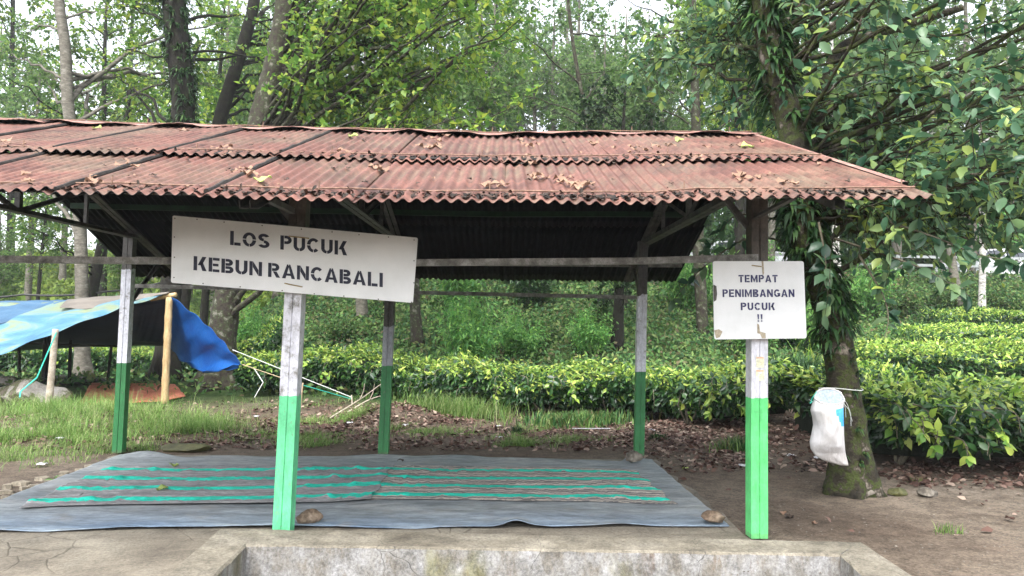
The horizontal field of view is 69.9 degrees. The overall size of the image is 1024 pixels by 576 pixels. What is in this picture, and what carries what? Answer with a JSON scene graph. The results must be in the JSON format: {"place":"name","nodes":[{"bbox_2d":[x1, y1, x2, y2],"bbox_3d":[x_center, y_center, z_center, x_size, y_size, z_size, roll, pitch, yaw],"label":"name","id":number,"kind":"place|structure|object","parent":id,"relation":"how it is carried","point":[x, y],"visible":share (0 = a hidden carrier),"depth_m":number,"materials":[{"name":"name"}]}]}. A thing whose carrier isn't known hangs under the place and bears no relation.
{"place":"outdoors","nodes":[
{"label":"outdoors","id":0,"kind":"place"},
{"bbox_2d":[0,282,159,297],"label":"guard rail","id":1,"kind":"object","parent":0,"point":[41,295],"visible":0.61,"depth_m":23.76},
{"bbox_2d":[0,256,1023,575],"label":"ground","id":2,"kind":"structure","parent":0,"point":[964,552],"depth_m":7.93,"materials":[{"name":"soil"}]},
{"bbox_2d":[0,210,23,299],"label":"forest tree","id":3,"kind":"object","parent":2,"relation":"on","point":[2,239],"visible":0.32,"depth_m":30.91,"materials":[{"name":"green plant"}]},
{"bbox_2d":[0,61,30,218],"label":"forest tree","id":4,"kind":"object","parent":2,"relation":"on","point":[7,99],"visible":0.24,"depth_m":39.41,"materials":[{"name":"green plant"}]},
{"bbox_2d":[0,211,37,300],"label":"forest tree","id":5,"kind":"object","parent":2,"relation":"on","point":[6,279],"visible":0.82,"depth_m":26.95,"materials":[{"name":"green plant"}]},
{"bbox_2d":[0,378,72,405],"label":"boulder","id":6,"kind":"object","parent":2,"relation":"on","point":[17,386],"visible":0.69,"depth_m":13.60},
{"bbox_2d":[4,193,73,299],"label":"forest tree","id":7,"kind":"object","parent":2,"relation":"on","point":[40,244],"visible":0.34,"depth_m":35.67,"materials":[{"name":"green plant"}]},
{"bbox_2d":[0,48,81,300],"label":"forest tree","id":8,"kind":"object","parent":2,"relation":"on","point":[27,288],"visible":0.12,"depth_m":39.03,"materials":[{"name":"green plant"}]},
{"bbox_2d":[0,0,92,286],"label":"forest tree","id":9,"kind":"object","parent":2,"relation":"on","point":[11,13],"visible":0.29,"depth_m":49.13,"materials":[{"name":"green plant"}]},
{"bbox_2d":[21,78,94,280],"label":"forest tree","id":10,"kind":"object","parent":2,"relation":"on","point":[62,272],"visible":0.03,"depth_m":50.09,"materials":[{"name":"green plant"}]},
{"bbox_2d":[0,62,131,296],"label":"tree","id":11,"kind":"object","parent":2,"relation":"on","point":[95,274],"visible":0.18,"depth_m":23.28,"materials":[{"name":"green plant"}]},
{"bbox_2d":[18,0,170,295],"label":"forest tree","id":12,"kind":"object","parent":2,"relation":"on","point":[105,91],"visible":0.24,"depth_m":37.04,"materials":[{"name":"green plant"}]},
{"bbox_2d":[0,0,240,375],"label":"slender tree","id":13,"kind":"object","parent":2,"relation":"on","point":[68,90],"visible":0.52,"depth_m":19.54,"materials":[{"name":"green plant"}]},
{"bbox_2d":[75,0,168,121],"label":"forest tree","id":14,"kind":"object","parent":2,"relation":"on","point":[151,51],"visible":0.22,"depth_m":64.46,"materials":[{"name":"green plant"}]},
{"bbox_2d":[98,264,146,295],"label":"forest tree","id":15,"kind":"object","parent":2,"relation":"on","point":[114,283],"visible":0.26,"depth_m":26.51,"materials":[{"name":"green plant"}]},
{"bbox_2d":[81,383,184,404],"bbox_3d":[-7.778,2.173,15.156,1.869,0.258,3.398,2,-4,-25],"label":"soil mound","id":16,"kind":"object","parent":2,"relation":"on","point":[92,389],"visible":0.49,"depth_m":15.32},
{"bbox_2d":[0,248,272,325],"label":"tea field","id":17,"kind":"structure","parent":2,"relation":"on","point":[50,283],"depth_m":47.29,"materials":[{"name":"green plant"}]},
{"bbox_2d":[0,309,283,378],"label":"tea hedge","id":18,"kind":"object","parent":2,"relation":"on","point":[141,358],"visible":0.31,"depth_m":19.96,"materials":[{"name":"green plant"}]},
{"bbox_2d":[0,292,352,403],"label":"tarp tent","id":19,"kind":"object","parent":2,"relation":"on","point":[167,322],"visible":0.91,"depth_m":14.60,"materials":[{"name":"plastic"}]},
{"bbox_2d":[161,443,210,452],"bbox_3d":[-3.950,1.952,8.915,0.598,0.127,0.431,1,-4,-1],"label":"stone slab","id":20,"kind":"object","parent":2,"relation":"on","point":[185,447],"depth_m":8.80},
{"bbox_2d":[78,0,294,381],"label":"mossy tree","id":21,"kind":"object","parent":2,"relation":"on","point":[176,46],"visible":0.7,"depth_m":18.17,"materials":[{"name":"green plant"}]},
{"bbox_2d":[190,284,214,319],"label":"forest tree","id":22,"kind":"object","parent":2,"relation":"on","point":[194,299],"visible":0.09,"depth_m":29.79,"materials":[{"name":"green plant"}]},
{"bbox_2d":[143,0,267,325],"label":"forest tree","id":23,"kind":"object","parent":2,"relation":"on","point":[208,99],"visible":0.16,"depth_m":28.78,"materials":[{"name":"green plant"}]},
{"bbox_2d":[155,0,263,310],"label":"forest tree","id":24,"kind":"object","parent":2,"relation":"on","point":[214,45],"visible":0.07,"depth_m":37.23,"materials":[{"name":"green plant"}]},
{"bbox_2d":[189,0,270,102],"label":"forest tree","id":25,"kind":"object","parent":2,"relation":"on","point":[203,22],"visible":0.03,"depth_m":64.90,"materials":[{"name":"green plant"}]},
{"bbox_2d":[237,291,282,347],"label":"leafy shrub","id":26,"kind":"object","parent":2,"relation":"on","point":[252,323],"visible":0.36,"depth_m":21.09,"materials":[{"name":"green plant"}]},
{"bbox_2d":[181,0,340,380],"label":"leaning tree","id":27,"kind":"object","parent":2,"relation":"on","point":[225,103],"visible":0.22,"depth_m":21.30,"materials":[{"name":"brown plant"}]},
{"bbox_2d":[219,0,360,299],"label":"forest tree","id":28,"kind":"object","parent":2,"relation":"on","point":[239,121],"visible":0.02,"depth_m":28.43,"materials":[{"name":"green plant"}]},
{"bbox_2d":[233,0,347,124],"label":"forest tree","id":29,"kind":"object","parent":2,"relation":"on","point":[257,64],"depth_m":26.62,"materials":[{"name":"green plant"}]},
{"bbox_2d":[233,349,412,375],"bbox_3d":[-4.284,1.830,16.760,4.714,1.010,1.788,0,-4,4],"label":"tea hedge","id":30,"kind":"object","parent":2,"relation":"on","point":[240,357],"visible":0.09,"depth_m":16.70,"materials":[{"name":"green plant"}]},
{"bbox_2d":[0,383,646,471],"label":"grass","id":31,"kind":"structure","parent":2,"relation":"on","point":[187,424],"depth_m":10.22,"materials":[{"name":"plant"}]},
{"bbox_2d":[309,312,360,343],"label":"shrub","id":32,"kind":"object","parent":2,"relation":"on","point":[331,329],"visible":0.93,"depth_m":20.33,"materials":[{"name":"green plant"}]},
{"bbox_2d":[265,0,424,320],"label":"slender tree","id":33,"kind":"object","parent":2,"relation":"on","point":[362,306],"visible":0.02,"depth_m":21.80,"materials":[{"name":"green plant"}]},
{"bbox_2d":[186,0,542,391],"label":"lichen tree","id":34,"kind":"object","parent":2,"relation":"on","point":[340,30],"visible":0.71,"depth_m":15.47,"materials":[{"name":"green plant"}]},
{"bbox_2d":[0,454,750,575],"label":"concrete slab","id":35,"kind":"structure","parent":2,"relation":"on","point":[140,551],"depth_m":4.96,"materials":[{"name":"concrete"}]},
{"bbox_2d":[0,451,728,531],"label":"ground tarp","id":36,"kind":"object","parent":35,"relation":"on","point":[689,509],"visible":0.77,"depth_m":5.82,"materials":[{"name":"plastic"}]},
{"bbox_2d":[19,465,393,507],"bbox_3d":[-2.655,1.784,6.747,2.950,0.056,1.971,1,-4,-1],"label":"striped mat","id":37,"kind":"object","parent":36,"relation":"on","point":[186,484],"visible":0.94,"depth_m":6.61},
{"bbox_2d":[296,508,322,523],"bbox_3d":[-1.486,1.672,5.381,0.196,0.101,0.145,2,-4,-18],"label":"rock","id":38,"kind":"object","parent":36,"relation":"on","point":[310,516],"visible":1,"depth_m":5.33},
{"bbox_2d":[371,465,677,503],"bbox_3d":[0.033,1.829,6.925,2.665,0.039,1.709,1,-4,-1],"label":"striped mat","id":39,"kind":"object","parent":36,"relation":"on","point":[459,482],"visible":0.98,"depth_m":6.80,"materials":[{"name":"plastic"}]},
{"bbox_2d":[701,510,725,522],"bbox_3d":[1.493,1.699,5.465,0.179,0.091,0.138,1,-4,-1],"label":"rock","id":40,"kind":"object","parent":36,"relation":"on","point":[713,516],"visible":1,"depth_m":5.42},
{"bbox_2d":[0,115,934,538],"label":"open shelter","id":41,"kind":"object","parent":35,"relation":"on","point":[640,219],"visible":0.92,"depth_m":5.65,"materials":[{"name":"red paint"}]},
{"bbox_2d":[171,216,417,302],"bbox_3d":[-1.520,-0.202,5.121,1.715,0.595,0.022,1,-4,-1],"label":"sign board","id":42,"kind":"object","parent":41,"relation":"attached to","point":[256,256],"visible":1,"depth_m":5.12,"materials":[{"name":"paint"}]},
{"bbox_2d":[712,261,805,338],"bbox_3d":[1.743,0.086,5.160,0.657,0.558,0.018,1,-4,-1],"label":"sign board","id":43,"kind":"object","parent":41,"relation":"attached to","point":[758,299],"visible":1,"depth_m":5.16,"materials":[{"name":"white paint"}]},
{"bbox_2d":[314,1,480,347],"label":"slender tree","id":44,"kind":"object","parent":2,"relation":"on","point":[416,331],"visible":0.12,"depth_m":19.85,"materials":[{"name":"green plant"}]},
{"bbox_2d":[395,15,488,130],"bbox_3d":[-3.966,-7.435,37.674,5.514,14.623,6.229,1,-4,-14],"label":"forest tree","id":45,"kind":"object","parent":2,"relation":"on","point":[463,113],"visible":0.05,"depth_m":37.49,"materials":[{"name":"green plant"}]},
{"bbox_2d":[374,385,535,424],"bbox_3d":[-0.876,1.932,12.693,2.616,0.744,2.330,3,-5,-35],"label":"grass tuft","id":46,"kind":"object","parent":2,"relation":"on","point":[460,408],"visible":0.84,"depth_m":12.47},
{"bbox_2d":[434,278,488,310],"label":"leafy shrub","id":47,"kind":"object","parent":2,"relation":"on","point":[449,284],"visible":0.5,"depth_m":22.30,"materials":[{"name":"green plant"}]},
{"bbox_2d":[435,284,495,341],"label":"leafy shrub","id":48,"kind":"object","parent":2,"relation":"on","point":[469,301],"visible":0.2,"depth_m":19.75,"materials":[{"name":"green plant"}]},
{"bbox_2d":[423,283,512,368],"bbox_3d":[-1.060,1.089,17.866,2.062,2.426,2.132,-2,-4,30],"label":"leafy shrub","id":49,"kind":"object","parent":2,"relation":"on","point":[479,344],"visible":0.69,"depth_m":17.40,"materials":[{"name":"green plant"}]},
{"bbox_2d":[405,0,550,287],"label":"forest tree","id":50,"kind":"object","parent":2,"relation":"on","point":[480,103],"visible":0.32,"depth_m":24.73,"materials":[{"name":"green plant"}]},
{"bbox_2d":[444,1,548,131],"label":"forest tree","id":51,"kind":"object","parent":2,"relation":"on","point":[504,103],"visible":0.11,"depth_m":39.22,"materials":[{"name":"green plant"}]},
{"bbox_2d":[448,0,561,131],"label":"forest tree","id":52,"kind":"object","parent":2,"relation":"on","point":[514,8],"visible":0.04,"depth_m":49.33,"materials":[{"name":"green plant"}]},
{"bbox_2d":[0,265,1023,400],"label":"ground cover","id":53,"kind":"object","parent":2,"relation":"on","point":[498,287],"visible":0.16,"depth_m":20.83,"materials":[{"name":"green plant"}]},
{"bbox_2d":[0,398,1023,535],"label":"leaf litter","id":54,"kind":"object","parent":2,"relation":"on","point":[904,477],"visible":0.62,"depth_m":9.82,"materials":[{"name":"plant"}]},
{"bbox_2d":[490,299,552,360],"bbox_3d":[0.276,1.120,19.021,1.620,1.731,1.675,2,-4,-24],"label":"leafy shrub","id":55,"kind":"object","parent":2,"relation":"on","point":[518,340],"visible":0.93,"depth_m":18.87,"materials":[{"name":"green plant"}]},
{"bbox_2d":[232,340,813,423],"bbox_3d":[-0.281,1.754,14.453,12.326,1.397,3.781,-1,-4,25],"label":"tea hedge","id":56,"kind":"object","parent":2,"relation":"on","point":[711,393],"visible":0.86,"depth_m":13.31,"materials":[{"name":"green plant"}]},
{"bbox_2d":[489,9,574,131],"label":"forest tree","id":57,"kind":"object","parent":2,"relation":"on","point":[534,115],"visible":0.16,"depth_m":47.84,"materials":[{"name":"green plant"}]},
{"bbox_2d":[505,279,560,307],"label":"leafy shrub","id":58,"kind":"object","parent":2,"relation":"on","point":[528,286],"visible":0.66,"depth_m":22.60,"materials":[{"name":"green plant"}]},
{"bbox_2d":[167,529,910,575],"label":"water tank","id":59,"kind":"object","parent":2,"relation":"on","point":[245,552],"visible":1,"depth_m":4.56,"materials":[{"name":"concrete"}]},
{"bbox_2d":[516,310,565,344],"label":"shrub","id":60,"kind":"object","parent":2,"relation":"on","point":[544,323],"visible":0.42,"depth_m":19.87,"materials":[{"name":"green plant"}]},
{"bbox_2d":[506,7,610,131],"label":"forest tree","id":61,"kind":"object","parent":2,"relation":"on","point":[551,82],"visible":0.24,"depth_m":47.11,"materials":[{"name":"green plant"}]},
{"bbox_2d":[525,0,612,130],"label":"forest tree","id":62,"kind":"object","parent":2,"relation":"on","point":[588,25],"visible":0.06,"depth_m":71.24,"materials":[{"name":"green plant"}]},
{"bbox_2d":[495,0,644,309],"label":"slender tree","id":63,"kind":"object","parent":2,"relation":"on","point":[611,70],"visible":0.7,"depth_m":23.57,"materials":[{"name":"green plant"}]},
{"bbox_2d":[495,405,661,430],"bbox_3d":[1.079,2.122,12.211,2.781,0.350,1.897,1,-4,-1],"label":"grass tuft","id":64,"kind":"object","parent":2,"relation":"on","point":[572,419],"visible":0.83,"depth_m":11.92,"materials":[{"name":"green plant"}]},
{"bbox_2d":[542,33,619,130],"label":"forest tree","id":65,"kind":"object","parent":2,"relation":"on","point":[570,84],"visible":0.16,"depth_m":43.89,"materials":[{"name":"green plant"}]},
{"bbox_2d":[527,0,641,129],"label":"forest tree","id":66,"kind":"object","parent":2,"relation":"on","point":[578,10],"visible":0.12,"depth_m":57.45,"materials":[{"name":"green plant"}]},
{"bbox_2d":[561,298,612,328],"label":"shrub","id":67,"kind":"object","parent":2,"relation":"on","point":[602,312],"visible":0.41,"depth_m":20.62,"materials":[{"name":"green plant"}]},
{"bbox_2d":[561,303,618,354],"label":"leafy shrub","id":68,"kind":"object","parent":2,"relation":"on","point":[592,337],"visible":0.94,"depth_m":19.00,"materials":[{"name":"green plant"}]},
{"bbox_2d":[559,28,659,131],"bbox_3d":[5.069,-7.054,38.171,5.031,13.343,5.684,3,-5,-35],"label":"forest tree","id":69,"kind":"object","parent":2,"relation":"on","point":[601,55],"visible":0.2,"depth_m":38.28,"materials":[{"name":"green plant"}]},
{"bbox_2d":[570,73,676,350],"bbox_3d":[3.173,-1.979,19.835,4.029,7.385,4.408,2,-4,-24],"label":"forest tree","id":70,"kind":"object","parent":2,"relation":"on","point":[602,113],"visible":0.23,"depth_m":19.45,"materials":[{"name":"green plant"}]},
{"bbox_2d":[589,9,680,127],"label":"forest tree","id":71,"kind":"object","parent":2,"relation":"on","point":[629,55],"visible":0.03,"depth_m":48.10,"materials":[{"name":"green plant"}]},
{"bbox_2d":[593,13,719,285],"bbox_3d":[5.253,-5.251,27.210,4.246,10.448,4.565,3,-4,-30],"label":"forest tree","id":72,"kind":"object","parent":2,"relation":"on","point":[649,87],"visible":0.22,"depth_m":26.97,"materials":[{"name":"green plant"}]},
{"bbox_2d":[616,44,703,131],"bbox_3d":[7.692,-6.536,37.940,4.891,12.972,5.526,-1,-4,19],"label":"forest tree","id":73,"kind":"object","parent":2,"relation":"on","point":[677,120],"visible":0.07,"depth_m":37.37,"materials":[{"name":"green plant"}]},
{"bbox_2d":[597,0,749,333],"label":"slender tree","id":74,"kind":"object","parent":2,"relation":"on","point":[701,305],"visible":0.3,"depth_m":21.28,"materials":[{"name":"green plant"}]},
{"bbox_2d":[656,254,715,312],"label":"leafy shrub","id":75,"kind":"object","parent":2,"relation":"on","point":[687,298],"visible":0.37,"depth_m":22.71,"materials":[{"name":"green plant"}]},
{"bbox_2d":[654,3,725,130],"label":"forest tree","id":76,"kind":"object","parent":2,"relation":"on","point":[672,20],"visible":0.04,"depth_m":48.01,"materials":[{"name":"green plant"}]},
{"bbox_2d":[704,203,734,240],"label":"leafy shrub","id":77,"kind":"object","parent":2,"relation":"on","point":[725,211],"visible":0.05,"depth_m":51.14,"materials":[{"name":"green plant"}]},
{"bbox_2d":[703,434,744,453],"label":"grass tuft","id":78,"kind":"object","parent":2,"relation":"on","point":[736,444],"visible":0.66,"depth_m":9.15,"materials":[{"name":"green plant"}]},
{"bbox_2d":[667,4,800,234],"bbox_3d":[12.379,-11.309,38.619,8.126,22.414,7.170,0,-4,6],"label":"forest tree","id":79,"kind":"object","parent":2,"relation":"on","point":[714,116],"visible":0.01,"depth_m":38.07,"materials":[{"name":"green plant"}]},
{"bbox_2d":[641,0,828,254],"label":"forest tree","id":80,"kind":"object","parent":2,"relation":"on","point":[739,231],"visible":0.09,"depth_m":25.44,"materials":[{"name":"green plant"}]},
{"bbox_2d":[669,0,837,229],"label":"forest tree","id":81,"kind":"object","parent":2,"relation":"on","point":[676,6],"visible":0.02,"depth_m":27.99,"materials":[{"name":"green plant"}]},
{"bbox_2d":[700,24,854,260],"bbox_3d":[9.735,-4.494,27.005,5.535,10.951,4.611,1,-4,-1],"label":"slender tree","id":82,"kind":"object","parent":2,"relation":"on","point":[771,226],"visible":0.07,"depth_m":26.33,"materials":[{"name":"green plant"}]},
{"bbox_2d":[768,348,825,378],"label":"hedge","id":83,"kind":"object","parent":2,"relation":"on","point":[797,361],"visible":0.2,"depth_m":15.54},
{"bbox_2d":[785,299,822,354],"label":"leafy shrub","id":84,"kind":"object","parent":2,"relation":"on","point":[802,343],"visible":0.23,"depth_m":18.47,"materials":[{"name":"green plant"}]},
{"bbox_2d":[601,452,1023,575],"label":"pebbles","id":85,"kind":"object","parent":2,"relation":"on","point":[875,518],"visible":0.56,"depth_m":6.13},
{"bbox_2d":[619,0,1023,499],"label":"broadleaf tree","id":86,"kind":"object","parent":2,"relation":"on","point":[951,180],"visible":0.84,"depth_m":6.71,"materials":[{"name":"green plant"}]},
{"bbox_2d":[809,387,862,465],"bbox_3d":[2.938,1.225,6.598,0.388,0.672,0.784,-2,-4,31],"label":"sack","id":87,"kind":"object","parent":86,"relation":"hanging from","point":[827,442],"visible":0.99,"depth_m":6.34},
{"bbox_2d":[811,357,928,382],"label":"tea hedge","id":88,"kind":"object","parent":2,"relation":"on","point":[872,368],"visible":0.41,"depth_m":12.30,"materials":[{"name":"green plant"}]},
{"bbox_2d":[842,257,909,318],"bbox_3d":[11.975,-0.162,24.765,2.408,2.585,2.329,1,-4,-8],"label":"leafy shrub","id":89,"kind":"object","parent":2,"relation":"on","point":[870,306],"visible":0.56,"depth_m":24.46,"materials":[{"name":"green plant"}]},
{"bbox_2d":[818,24,937,270],"bbox_3d":[13.994,-5.677,28.465,4.333,10.662,4.659,3,-5,-36],"label":"forest tree","id":90,"kind":"object","parent":2,"relation":"on","point":[907,49],"visible":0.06,"depth_m":28.07,"materials":[{"name":"green plant"}]},
{"bbox_2d":[808,0,964,270],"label":"forest tree","id":91,"kind":"object","parent":2,"relation":"on","point":[918,44],"visible":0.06,"depth_m":28.71,"materials":[{"name":"green plant"}]},
{"bbox_2d":[864,281,928,317],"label":"shrub","id":92,"kind":"object","parent":2,"relation":"on","point":[904,302],"visible":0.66,"depth_m":24.52,"materials":[{"name":"green plant"}]},
{"bbox_2d":[773,362,1023,469],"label":"tea hedge","id":93,"kind":"object","parent":2,"relation":"on","point":[952,415],"visible":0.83,"depth_m":8.07,"materials":[{"name":"green plant"}]},
{"bbox_2d":[775,253,1023,273],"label":"guard rail","id":94,"kind":"object","parent":2,"relation":"on","point":[976,266],"visible":0.12,"depth_m":28.52,"materials":[{"name":"metal"}]},
{"bbox_2d":[864,224,939,271],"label":"shrub","id":95,"kind":"object","parent":2,"relation":"on","point":[921,260],"visible":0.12,"depth_m":38.54,"materials":[{"name":"green plant"}]},
{"bbox_2d":[853,332,1023,381],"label":"tea hedge","id":96,"kind":"object","parent":2,"relation":"on","point":[1004,356],"visible":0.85,"depth_m":14.17,"materials":[{"name":"green plant"}]},
{"bbox_2d":[867,62,1023,306],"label":"slender tree","id":97,"kind":"object","parent":2,"relation":"on","point":[955,273],"visible":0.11,"depth_m":24.73,"materials":[{"name":"green plant"}]},
{"bbox_2d":[922,286,985,312],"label":"shrub","id":98,"kind":"object","parent":2,"relation":"on","point":[943,301],"visible":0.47,"depth_m":24.97,"materials":[{"name":"green plant"}]},
{"bbox_2d":[887,320,1023,350],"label":"tea hedge","id":99,"kind":"object","parent":2,"relation":"on","point":[957,331],"visible":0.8,"depth_m":19.17,"materials":[{"name":"green plant"}]},
{"bbox_2d":[906,194,1018,269],"bbox_3d":[23.668,-3.664,39.498,6.449,7.679,6.669,0,-4,12],"label":"leafy shrub","id":100,"kind":"object","parent":2,"relation":"on","point":[961,242],"visible":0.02,"depth_m":37.75,"materials":[{"name":"green plant"}]},
{"bbox_2d":[905,0,1023,271],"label":"forest tree","id":101,"kind":"object","parent":2,"relation":"on","point":[963,48],"visible":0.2,"depth_m":29.43,"materials":[{"name":"green plant"}]},
{"bbox_2d":[919,305,1023,330],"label":"tea hedge","id":102,"kind":"object","parent":2,"relation":"on","point":[978,314],"visible":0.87,"depth_m":22.55,"materials":[{"name":"green plant"}]},
{"bbox_2d":[925,38,1023,307],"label":"slender tree","id":103,"kind":"object","parent":2,"relation":"on","point":[982,281],"visible":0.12,"depth_m":25.10,"materials":[{"name":"white plant"}]},
{"bbox_2d":[952,0,1023,244],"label":"forest tree","id":104,"kind":"object","parent":2,"relation":"on","point":[1013,2],"visible":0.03,"depth_m":38.54,"materials":[{"name":"green plant"}]},
{"bbox_2d":[974,282,1023,311],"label":"shrub","id":105,"kind":"object","parent":2,"relation":"on","point":[1008,303],"visible":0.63,"depth_m":24.91,"materials":[{"name":"green plant"}]},
{"bbox_2d":[0,0,1023,250],"label":"sky","id":106,"kind":"structure","parent":0,"point":[20,5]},
{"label":"road","id":107,"kind":"structure","parent":0,"visible":0},
{"bbox_2d":[941,248,1023,273],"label":"parked car","id":108,"kind":"object","parent":107,"relation":"on","point":[1004,255],"visible":0.07,"depth_m":32.72,"materials":[{"name":"white paint"}]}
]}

